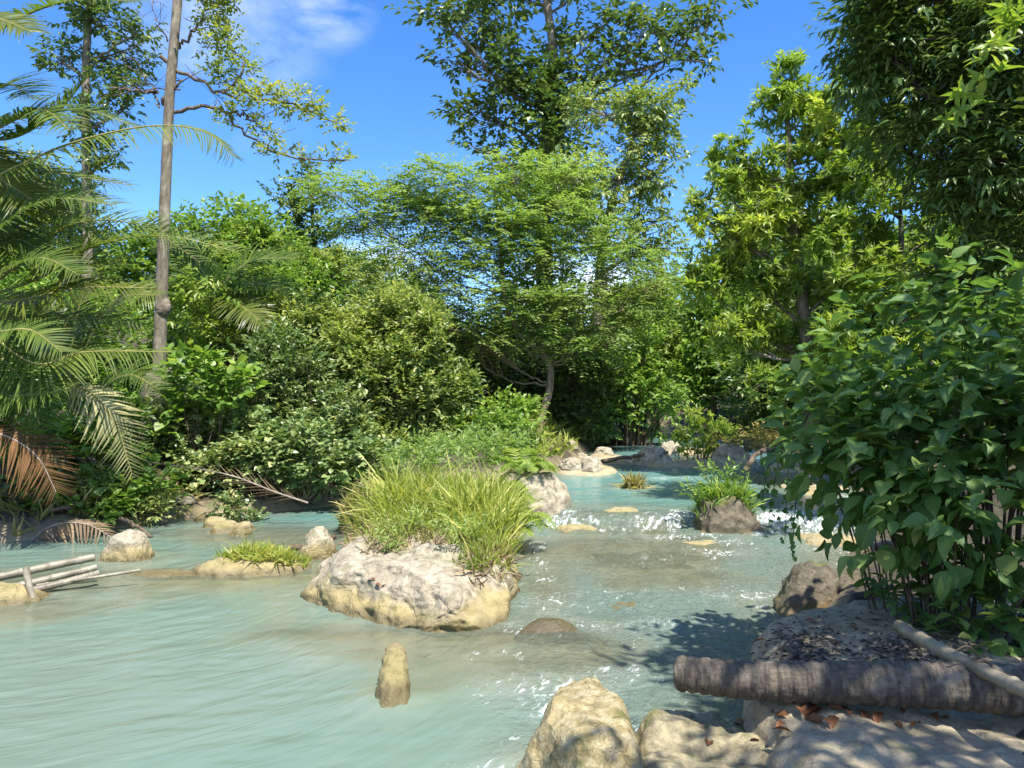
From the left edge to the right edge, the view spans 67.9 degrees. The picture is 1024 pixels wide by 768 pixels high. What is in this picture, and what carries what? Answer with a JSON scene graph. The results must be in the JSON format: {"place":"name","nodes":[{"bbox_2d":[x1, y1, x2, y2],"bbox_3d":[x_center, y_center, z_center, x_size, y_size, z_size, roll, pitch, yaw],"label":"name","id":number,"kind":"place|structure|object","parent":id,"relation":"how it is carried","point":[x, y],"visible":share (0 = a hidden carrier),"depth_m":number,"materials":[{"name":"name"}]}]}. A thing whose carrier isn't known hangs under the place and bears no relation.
{"place":"outdoors","nodes":[
{"label":"outdoors","id":0,"kind":"place"},
{"bbox_2d":[0,421,855,767],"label":"river water","id":1,"kind":"structure","parent":0,"point":[126,671],"depth_m":5.64,"materials":[{"name":"liquid"}]},
{"bbox_2d":[22,566,35,597],"bbox_3d":[-4.475,1.851,7.045,0.167,0.313,0.063,0,-1,27],"label":"wooden stake","id":2,"kind":"object","parent":1,"relation":"in","point":[28,582],"visible":0.99,"depth_m":7.03,"materials":[{"name":"white wood"}]},
{"bbox_2d":[0,553,95,580],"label":"bamboo pole","id":3,"kind":"object","parent":1,"relation":"on","point":[15,573],"visible":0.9,"depth_m":7.72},
{"bbox_2d":[18,564,97,585],"bbox_3d":[-4.777,1.966,7.410,1.293,0.273,0.102,1,-1,-32],"label":"bamboo pole","id":4,"kind":"object","parent":1,"relation":"on","point":[65,574],"visible":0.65,"depth_m":7.57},
{"bbox_2d":[33,570,99,590],"bbox_3d":[-4.370,1.930,7.356,0.689,0.145,0.098,1,-1,-45],"label":"bamboo pole","id":5,"kind":"object","parent":1,"relation":"on","point":[53,585],"visible":0.76,"depth_m":7.33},
{"bbox_2d":[30,519,115,543],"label":"dry palm frond","id":6,"kind":"object","parent":1,"relation":"in","point":[87,522],"visible":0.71,"depth_m":9.89,"materials":[{"name":"plant"}]},
{"bbox_2d":[36,569,139,585],"bbox_3d":[-4.144,1.901,7.446,0.903,0.109,0.056,0,-1,-19],"label":"bamboo pole","id":7,"kind":"object","parent":1,"relation":"on","point":[103,575],"visible":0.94,"depth_m":7.46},
{"bbox_2d":[118,516,152,537],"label":"driftwood branch","id":8,"kind":"object","parent":1,"relation":"on","point":[130,522],"visible":0.94,"depth_m":10.28,"materials":[{"name":"brown wood"}]},
{"bbox_2d":[328,469,399,525],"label":"grass","id":9,"kind":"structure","parent":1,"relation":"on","point":[348,509],"depth_m":10.40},
{"bbox_2d":[743,447,776,471],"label":"driftwood branch","id":10,"kind":"object","parent":1,"relation":"on","point":[750,462],"visible":0.84,"depth_m":13.45,"materials":[{"name":"beige wood"}]},
{"bbox_2d":[0,0,1022,333],"label":"sky","id":11,"kind":"structure","parent":0,"point":[360,51],"materials":[{"name":"blue"}]},
{"bbox_2d":[0,318,1023,754],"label":"ground","id":12,"kind":"structure","parent":0,"point":[412,644],"depth_m":9.97,"materials":[{"name":"sand"}]},
{"bbox_2d":[0,250,48,293],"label":"forest tree","id":13,"kind":"object","parent":12,"relation":"on","point":[21,269],"visible":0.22,"depth_m":19.95,"materials":[{"name":"green plant"}]},
{"bbox_2d":[0,582,51,612],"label":"limestone rock","id":14,"kind":"object","parent":12,"relation":"on","point":[11,594],"visible":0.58,"depth_m":6.93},
{"bbox_2d":[0,141,142,308],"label":"round tree","id":15,"kind":"object","parent":12,"relation":"on","point":[64,237],"visible":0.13,"depth_m":21.76,"materials":[{"name":"green plant"}]},
{"bbox_2d":[1,269,173,421],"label":"coconut palm","id":16,"kind":"object","parent":12,"relation":"on","point":[87,339],"visible":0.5,"depth_m":12.12,"materials":[{"name":"plant"}]},
{"bbox_2d":[0,382,179,454],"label":"bush","id":17,"kind":"object","parent":12,"relation":"on","point":[24,416],"visible":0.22,"depth_m":12.24,"materials":[{"name":"green plant"}]},
{"bbox_2d":[0,408,190,533],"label":"bush","id":18,"kind":"object","parent":12,"relation":"on","point":[66,429],"visible":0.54,"depth_m":11.26,"materials":[{"name":"green plant"}]},
{"bbox_2d":[26,0,168,326],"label":"dark leaf tree","id":19,"kind":"object","parent":12,"relation":"on","point":[80,14],"visible":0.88,"depth_m":20.02,"materials":[{"name":"green plant"}]},
{"bbox_2d":[7,463,189,526],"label":"bush","id":20,"kind":"object","parent":12,"relation":"on","point":[162,504],"visible":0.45,"depth_m":11.07,"materials":[{"name":"green plant"}]},
{"bbox_2d":[0,266,214,411],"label":"thicket","id":21,"kind":"object","parent":12,"relation":"on","point":[42,281],"visible":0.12,"depth_m":16.67,"materials":[{"name":"green plant"}]},
{"bbox_2d":[0,0,243,268],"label":"coconut palm","id":22,"kind":"object","parent":12,"relation":"on","point":[18,187],"visible":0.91,"depth_m":9.79,"materials":[{"name":"green plant"}]},
{"bbox_2d":[0,183,248,483],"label":"coconut palm","id":23,"kind":"object","parent":12,"relation":"on","point":[18,384],"visible":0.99,"depth_m":9.59,"materials":[{"name":"green plant"}]},
{"bbox_2d":[0,423,78,506],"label":"dry palm frond","id":24,"kind":"object","parent":23,"relation":"hanging from","point":[28,451],"visible":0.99,"depth_m":9.28,"materials":[{"name":"brown plant"}]},
{"bbox_2d":[98,529,154,562],"bbox_3d":[-4.451,2.093,8.834,0.715,0.811,0.593,0,-1,0],"label":"limestone boulder","id":25,"kind":"object","parent":12,"relation":"on","point":[130,545],"visible":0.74,"depth_m":8.67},
{"bbox_2d":[129,569,196,580],"bbox_3d":[-3.705,2.224,8.029,1.356,0.510,0.451,0,-1,0],"label":"limestone ledge","id":26,"kind":"object","parent":12,"relation":"on","point":[164,575],"visible":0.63,"depth_m":7.96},
{"bbox_2d":[0,464,326,535],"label":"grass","id":27,"kind":"structure","parent":12,"relation":"on","point":[47,510],"depth_m":10.70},
{"bbox_2d":[101,373,285,484],"bbox_3d":[-5.461,0.891,13.237,3.336,2.193,1.795,0,-1,0],"label":"bush","id":28,"kind":"object","parent":12,"relation":"on","point":[170,446],"visible":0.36,"depth_m":12.87,"materials":[{"name":"green plant"}]},
{"bbox_2d":[143,339,273,479],"bbox_3d":[-5.140,0.460,12.860,2.165,2.402,1.314,0,-1,0],"label":"bush","id":29,"kind":"object","parent":12,"relation":"on","point":[216,378],"visible":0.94,"depth_m":12.66,"materials":[{"name":"green plant"}]},
{"bbox_2d":[203,516,226,527],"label":"shore stone","id":30,"kind":"object","parent":12,"relation":"on","point":[210,521],"visible":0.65,"depth_m":11.04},
{"bbox_2d":[152,218,285,375],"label":"forest tree","id":31,"kind":"object","parent":12,"relation":"on","point":[219,252],"visible":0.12,"depth_m":20.33,"materials":[{"name":"green plant"}]},
{"bbox_2d":[142,232,302,365],"bbox_3d":[-5.916,-1.091,15.464,3.408,4.546,2.242,0,-1,0],"label":"coconut palm","id":32,"kind":"object","parent":12,"relation":"on","point":[253,314],"visible":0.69,"depth_m":15.65,"materials":[{"name":"green plant"}]},
{"bbox_2d":[209,520,237,537],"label":"shore stone","id":33,"kind":"object","parent":12,"relation":"on","point":[226,526],"visible":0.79,"depth_m":10.59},
{"bbox_2d":[93,190,354,359],"bbox_3d":[-7.966,-2.224,21.025,7.355,6.440,3.329,0,-1,0],"label":"round tree","id":34,"kind":"object","parent":12,"relation":"on","point":[144,264],"visible":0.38,"depth_m":20.58,"materials":[{"name":"green plant"}]},
{"bbox_2d":[138,256,312,407],"bbox_3d":[-5.939,-0.874,15.500,3.532,3.404,1.998,0,-1,0],"label":"bush","id":35,"kind":"object","parent":12,"relation":"on","point":[208,328],"visible":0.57,"depth_m":15.30,"materials":[{"name":"green plant"}]},
{"bbox_2d":[151,460,307,503],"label":"dry palm frond","id":36,"kind":"object","parent":12,"relation":"on","point":[287,495],"visible":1,"depth_m":11.23,"materials":[{"name":"plant"}]},
{"bbox_2d":[101,0,358,419],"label":"slender tree","id":37,"kind":"object","parent":12,"relation":"on","point":[163,308],"visible":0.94,"depth_m":14.02,"materials":[{"name":"green plant"}]},
{"bbox_2d":[203,483,270,521],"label":"leafy herb","id":38,"kind":"object","parent":12,"relation":"on","point":[227,502],"visible":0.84,"depth_m":11.50,"materials":[{"name":"green plant"}]},
{"bbox_2d":[226,529,252,539],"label":"shore stone","id":39,"kind":"object","parent":12,"relation":"on","point":[240,533],"visible":0.92,"depth_m":10.34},
{"bbox_2d":[170,256,318,386],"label":"forest tree","id":40,"kind":"object","parent":12,"relation":"on","point":[203,288],"visible":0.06,"depth_m":19.07,"materials":[{"name":"green plant"}]},
{"bbox_2d":[191,556,312,581],"bbox_3d":[-2.847,2.151,8.204,1.886,0.670,1.072,0,-1,0],"label":"limestone rock","id":41,"kind":"object","parent":12,"relation":"on","point":[216,570],"visible":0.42,"depth_m":8.02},
{"bbox_2d":[211,530,313,573],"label":"grass","id":42,"kind":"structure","parent":41,"relation":"on","point":[255,552],"depth_m":8.15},
{"bbox_2d":[221,254,331,357],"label":"forest tree","id":43,"kind":"object","parent":12,"relation":"on","point":[290,269],"visible":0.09,"depth_m":19.88,"materials":[{"name":"green plant"}]},
{"bbox_2d":[171,409,411,502],"bbox_3d":[-3.660,1.246,12.550,4.085,1.651,1.396,0,-1,0],"label":"bush","id":44,"kind":"object","parent":12,"relation":"on","point":[276,453],"visible":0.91,"depth_m":12.36,"materials":[{"name":"green plant"}]},
{"bbox_2d":[204,314,394,471],"bbox_3d":[-4.068,0.378,14.389,3.938,3.488,2.032,0,-1,0],"label":"bush","id":45,"kind":"object","parent":12,"relation":"on","point":[284,394],"visible":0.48,"depth_m":14.18,"materials":[{"name":"green plant"}]},
{"bbox_2d":[256,152,366,305],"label":"tiered tree","id":46,"kind":"object","parent":12,"relation":"on","point":[297,216],"visible":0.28,"depth_m":26.80,"materials":[{"name":"green plant"}]},
{"bbox_2d":[299,526,337,560],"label":"limestone boulder","id":47,"kind":"object","parent":12,"relation":"on","point":[318,543],"visible":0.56,"depth_m":8.86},
{"bbox_2d":[288,241,365,377],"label":"forest tree","id":48,"kind":"object","parent":12,"relation":"on","point":[349,275],"visible":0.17,"depth_m":23.88,"materials":[{"name":"green plant"}]},
{"bbox_2d":[211,274,491,455],"bbox_3d":[-3.212,-0.099,15.401,5.853,4.229,2.375,0,-1,0],"label":"bush","id":49,"kind":"object","parent":12,"relation":"on","point":[410,380],"visible":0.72,"depth_m":15.09,"materials":[{"name":"green plant"}]},
{"bbox_2d":[344,253,400,309],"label":"forest tree","id":50,"kind":"object","parent":12,"relation":"on","point":[380,269],"visible":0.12,"depth_m":37.27,"materials":[{"name":"green plant"}]},
{"bbox_2d":[375,643,410,707],"bbox_3d":[-0.772,2.116,4.581,0.384,0.890,0.791,0,-1,0],"label":"rock","id":51,"kind":"object","parent":12,"relation":"on","point":[393,688],"visible":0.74,"depth_m":4.73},
{"bbox_2d":[341,266,450,368],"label":"forest tree","id":52,"kind":"object","parent":12,"relation":"on","point":[368,286],"visible":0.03,"depth_m":30.19,"materials":[{"name":"green plant"}]},
{"bbox_2d":[300,517,522,637],"bbox_3d":[-0.953,2.041,8.123,2.263,1.241,4.261,0,-1,0],"label":"limestone rock","id":53,"kind":"object","parent":12,"relation":"on","point":[422,590],"visible":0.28,"depth_m":6.61,"materials":[{"name":"stone"}]},
{"bbox_2d":[358,509,407,552],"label":"leafy herb","id":54,"kind":"object","parent":53,"relation":"on","point":[391,544],"visible":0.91,"depth_m":7.28,"materials":[{"name":"green plant"}]},
{"bbox_2d":[396,500,459,531],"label":"leafy herb","id":55,"kind":"object","parent":53,"relation":"on","point":[429,521],"visible":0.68,"depth_m":7.64,"materials":[{"name":"green plant"}]},
{"bbox_2d":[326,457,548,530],"bbox_3d":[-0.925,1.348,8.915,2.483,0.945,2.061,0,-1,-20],"label":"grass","id":56,"kind":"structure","parent":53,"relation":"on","point":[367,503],"depth_m":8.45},
{"bbox_2d":[432,513,493,547],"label":"leafy herb","id":57,"kind":"object","parent":53,"relation":"on","point":[454,527],"visible":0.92,"depth_m":7.10,"materials":[{"name":"green plant"}]},
{"bbox_2d":[514,509,558,536],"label":"fern","id":58,"kind":"object","parent":53,"relation":"on","point":[536,522],"visible":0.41,"depth_m":8.76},
{"bbox_2d":[332,446,553,586],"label":"grass","id":59,"kind":"structure","parent":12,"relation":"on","point":[498,510],"depth_m":7.90,"materials":[{"name":"plant"}]},
{"bbox_2d":[421,383,550,447],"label":"bush","id":60,"kind":"object","parent":12,"relation":"on","point":[522,411],"visible":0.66,"depth_m":15.58,"materials":[{"name":"green plant"}]},
{"bbox_2d":[277,136,695,432],"bbox_3d":[-0.290,-2.116,18.037,10.326,7.392,2.909,0,-1,0],"label":"feathery tree","id":61,"kind":"object","parent":12,"relation":"on","point":[432,209],"visible":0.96,"depth_m":17.79,"materials":[{"name":"green plant"}]},
{"bbox_2d":[465,309,536,390],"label":"forest tree","id":62,"kind":"object","parent":12,"relation":"on","point":[514,337],"visible":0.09,"depth_m":30.83,"materials":[{"name":"green plant"}]},
{"bbox_2d":[421,311,642,448],"bbox_3d":[0.207,-0.030,19.790,6.444,3.991,3.139,0,-1,0],"label":"thicket","id":63,"kind":"object","parent":12,"relation":"on","point":[563,402],"visible":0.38,"depth_m":19.50,"materials":[{"name":"green plant"}]},
{"bbox_2d":[500,470,571,517],"bbox_3d":[0.188,1.861,10.920,1.372,1.279,1.443,0,-1,0],"label":"limestone rock","id":64,"kind":"object","parent":12,"relation":"on","point":[553,490],"visible":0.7,"depth_m":10.59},
{"bbox_2d":[377,419,554,477],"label":"bush","id":65,"kind":"object","parent":64,"relation":"on","point":[487,444],"visible":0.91,"depth_m":11.31,"materials":[{"name":"green plant"}]},
{"bbox_2d":[480,448,559,473],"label":"fern","id":66,"kind":"object","parent":64,"relation":"on","point":[508,458],"visible":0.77,"depth_m":10.84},
{"bbox_2d":[513,459,552,472],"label":"fern","id":67,"kind":"object","parent":64,"relation":"on","point":[533,467],"visible":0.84,"depth_m":10.52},
{"bbox_2d":[513,618,588,645],"bbox_3d":[0.291,2.161,6.055,1.040,0.577,0.614,0,-1,0],"label":"wet stone","id":68,"kind":"object","parent":12,"relation":"on","point":[543,626],"visible":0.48,"depth_m":5.97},
{"bbox_2d":[383,0,758,393],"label":"tall tree","id":69,"kind":"object","parent":12,"relation":"on","point":[544,88],"visible":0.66,"depth_m":23.86,"materials":[{"name":"green plant"}]},
{"bbox_2d":[557,523,596,533],"bbox_3d":[0.874,2.191,10.086,1.079,0.651,0.464,0,-1,0],"label":"limestone ledge","id":70,"kind":"object","parent":12,"relation":"on","point":[566,528],"visible":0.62,"depth_m":10.05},
{"bbox_2d":[516,677,643,767],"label":"limestone rock","id":71,"kind":"object","parent":12,"relation":"on","point":[585,722],"visible":1,"depth_m":3.32,"materials":[{"name":"stone"}]},
{"bbox_2d":[581,456,602,472],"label":"shore stone","id":72,"kind":"object","parent":12,"relation":"on","point":[590,464],"visible":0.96,"depth_m":14.81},
{"bbox_2d":[530,70,703,444],"bbox_3d":[2.936,-3.591,21.477,4.867,10.648,2.433,0,-1,0],"label":"slender tree","id":73,"kind":"object","parent":12,"relation":"on","point":[639,120],"visible":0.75,"depth_m":21.26,"materials":[{"name":"green plant"}]},
{"bbox_2d":[577,311,690,445],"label":"bush","id":74,"kind":"object","parent":12,"relation":"on","point":[634,433],"visible":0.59,"depth_m":20.71,"materials":[{"name":"green plant"}]},
{"bbox_2d":[590,551,710,569],"bbox_3d":[1.587,2.228,8.725,2.694,0.523,1.352,0,-1,0],"label":"limestone ledge","id":75,"kind":"object","parent":12,"relation":"on","point":[609,564],"visible":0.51,"depth_m":8.57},
{"bbox_2d":[631,445,672,465],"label":"limestone rock","id":76,"kind":"object","parent":12,"relation":"on","point":[655,455],"visible":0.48,"depth_m":16.42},
{"bbox_2d":[601,451,668,463],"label":"driftwood branch","id":77,"kind":"object","parent":76,"relation":"on","point":[609,460],"visible":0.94,"depth_m":16.45,"materials":[{"name":"brown wood"}]},
{"bbox_2d":[660,441,678,454],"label":"limestone rock","id":78,"kind":"object","parent":12,"relation":"on","point":[670,447],"visible":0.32,"depth_m":18.41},
{"bbox_2d":[673,540,719,547],"bbox_3d":[2.369,2.221,9.437,1.193,0.570,0.616,0,-1,0],"label":"limestone ledge","id":79,"kind":"object","parent":12,"relation":"on","point":[702,543],"visible":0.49,"depth_m":9.29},
{"bbox_2d":[659,404,742,459],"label":"bush","id":80,"kind":"object","parent":12,"relation":"on","point":[718,426],"visible":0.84,"depth_m":17.35,"materials":[{"name":"green plant"}]},
{"bbox_2d":[635,709,771,767],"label":"limestone rock","id":81,"kind":"object","parent":12,"relation":"on","point":[671,738],"visible":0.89,"depth_m":3.44,"materials":[{"name":"stone"}]},
{"bbox_2d":[673,454,752,504],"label":"leafy herb","id":82,"kind":"object","parent":12,"relation":"on","point":[693,490],"visible":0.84,"depth_m":10.26,"materials":[{"name":"green plant"}]},
{"bbox_2d":[658,272,768,438],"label":"round tree","id":83,"kind":"object","parent":12,"relation":"on","point":[696,368],"visible":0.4,"depth_m":23.66,"materials":[{"name":"green plant"}]},
{"bbox_2d":[690,494,764,533],"bbox_3d":[2.910,1.998,10.271,1.328,1.081,1.143,0,-1,0],"label":"mossy rock","id":84,"kind":"object","parent":12,"relation":"on","point":[731,514],"visible":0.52,"depth_m":9.96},
{"bbox_2d":[711,443,757,464],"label":"limestone rock","id":85,"kind":"object","parent":12,"relation":"on","point":[735,453],"visible":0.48,"depth_m":16.75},
{"bbox_2d":[673,168,814,393],"bbox_3d":[9.021,-2.847,26.830,6.510,8.584,4.962,1,-1,-41],"label":"forest tree","id":86,"kind":"object","parent":12,"relation":"on","point":[770,245],"visible":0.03,"depth_m":25.77,"materials":[{"name":"green plant"}]},
{"bbox_2d":[703,420,793,459],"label":"bush","id":87,"kind":"object","parent":12,"relation":"on","point":[755,437],"visible":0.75,"depth_m":16.97,"materials":[{"name":"green plant"}]},
{"bbox_2d":[671,46,912,445],"bbox_3d":[5.171,-2.564,13.999,4.563,7.406,2.056,0,-1,0],"label":"rosette tree","id":88,"kind":"object","parent":12,"relation":"on","point":[738,179],"visible":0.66,"depth_m":13.86,"materials":[{"name":"green plant"}]},
{"bbox_2d":[713,295,895,449],"bbox_3d":[7.498,-0.266,18.960,5.179,4.393,2.842,0,-1,0],"label":"thicket","id":89,"kind":"object","parent":12,"relation":"on","point":[759,410],"visible":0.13,"depth_m":18.82,"materials":[{"name":"green plant"}]},
{"bbox_2d":[773,560,851,616],"bbox_3d":[2.708,2.037,6.928,1.339,0.861,0.803,0,-1,-19],"label":"mossy rock","id":90,"kind":"object","parent":12,"relation":"on","point":[809,585],"visible":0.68,"depth_m":6.64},
{"bbox_2d":[794,533,855,546],"bbox_3d":[3.943,2.185,9.469,1.233,0.635,0.780,0,-1,0],"label":"limestone ledge","id":91,"kind":"object","parent":12,"relation":"on","point":[815,539],"visible":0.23,"depth_m":9.32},
{"bbox_2d":[760,237,934,384],"bbox_3d":[9.516,-1.227,20.851,5.100,5.302,5.077,-1,-1,37],"label":"forest tree","id":92,"kind":"object","parent":12,"relation":"on","point":[821,310],"visible":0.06,"depth_m":19.93,"materials":[{"name":"green plant"}]},
{"bbox_2d":[763,203,964,410],"bbox_3d":[10.841,-1.982,22.061,6.249,6.526,6.277,1,-1,-32],"label":"forest tree","id":93,"kind":"object","parent":12,"relation":"on","point":[820,217],"visible":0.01,"depth_m":21.57,"materials":[{"name":"green plant"}]},
{"bbox_2d":[740,596,1023,767],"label":"travertine shelf","id":94,"kind":"object","parent":12,"relation":"on","point":[956,739],"visible":0.38,"depth_m":3.28,"materials":[{"name":"stone"}]},
{"bbox_2d":[673,655,1023,717],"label":"fallen log","id":95,"kind":"object","parent":94,"relation":"on","point":[948,686],"visible":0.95,"depth_m":3.33,"materials":[{"name":"wood"}]},
{"bbox_2d":[893,620,1023,697],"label":"bamboo pole","id":96,"kind":"object","parent":95,"relation":"on","point":[1007,682],"visible":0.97,"depth_m":3.29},
{"bbox_2d":[847,585,893,602],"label":"driftwood branch","id":97,"kind":"object","parent":94,"relation":"on","point":[857,596],"visible":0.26,"depth_m":5.37,"materials":[{"name":"wood"}]},
{"bbox_2d":[751,599,1007,664],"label":"leaf litter","id":98,"kind":"object","parent":94,"relation":"on","point":[897,655],"visible":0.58,"depth_m":4.22,"materials":[{"name":"plant"}]},
{"bbox_2d":[756,235,1023,632],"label":"broadleaf shrub","id":99,"kind":"object","parent":12,"relation":"on","point":[903,479],"visible":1,"depth_m":4.53,"materials":[{"name":"green plant"}]},
{"bbox_2d":[757,400,814,561],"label":"hanging vine","id":100,"kind":"object","parent":99,"relation":"hanging from","point":[774,491],"visible":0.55,"depth_m":5.93,"materials":[{"name":"green plant"}]},
{"bbox_2d":[798,1,1023,442],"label":"glossy tree","id":101,"kind":"object","parent":12,"relation":"on","point":[841,219],"visible":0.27,"depth_m":12.92,"materials":[{"name":"green plant"}]},
{"bbox_2d":[802,0,1023,358],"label":"overhanging tree","id":102,"kind":"object","parent":12,"relation":"on","point":[898,50],"visible":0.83,"depth_m":9.27,"materials":[{"name":"green plant"}]},
{"bbox_2d":[933,0,1023,132],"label":"leafy shoots","id":103,"kind":"object","parent":102,"relation":"hanging from","point":[999,14],"visible":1,"depth_m":7.69,"materials":[{"name":"green plant"}]},
{"bbox_2d":[842,528,1023,656],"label":"undergrowth shrub","id":104,"kind":"object","parent":12,"relation":"on","point":[999,647],"visible":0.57,"depth_m":4.39,"materials":[{"name":"green plant"}]},
{"bbox_2d":[885,221,1022,403],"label":"forest tree","id":105,"kind":"object","parent":12,"relation":"on","point":[930,276],"visible":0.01,"depth_m":18.73,"materials":[{"name":"green plant"}]},
{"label":"limestone rock","id":106,"kind":"object","parent":12,"relation":"on","visible":0},
{"bbox_2d":[612,470,657,488],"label":"grass","id":107,"kind":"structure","parent":106,"relation":"on","point":[634,481],"depth_m":13.17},
{"bbox_2d":[603,244,707,431],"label":"round tree","id":108,"kind":"object","parent":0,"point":[666,347],"visible":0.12,"depth_m":26.53,"materials":[{"name":"green plant"}]},
{"bbox_2d":[514,406,885,468],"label":"grass","id":109,"kind":"structure","parent":0,"point":[557,431],"depth_m":17.79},
{"bbox_2d":[681,472,769,518],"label":"grass","id":110,"kind":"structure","parent":0,"point":[732,489],"depth_m":10.15,"materials":[{"name":"green plant"}]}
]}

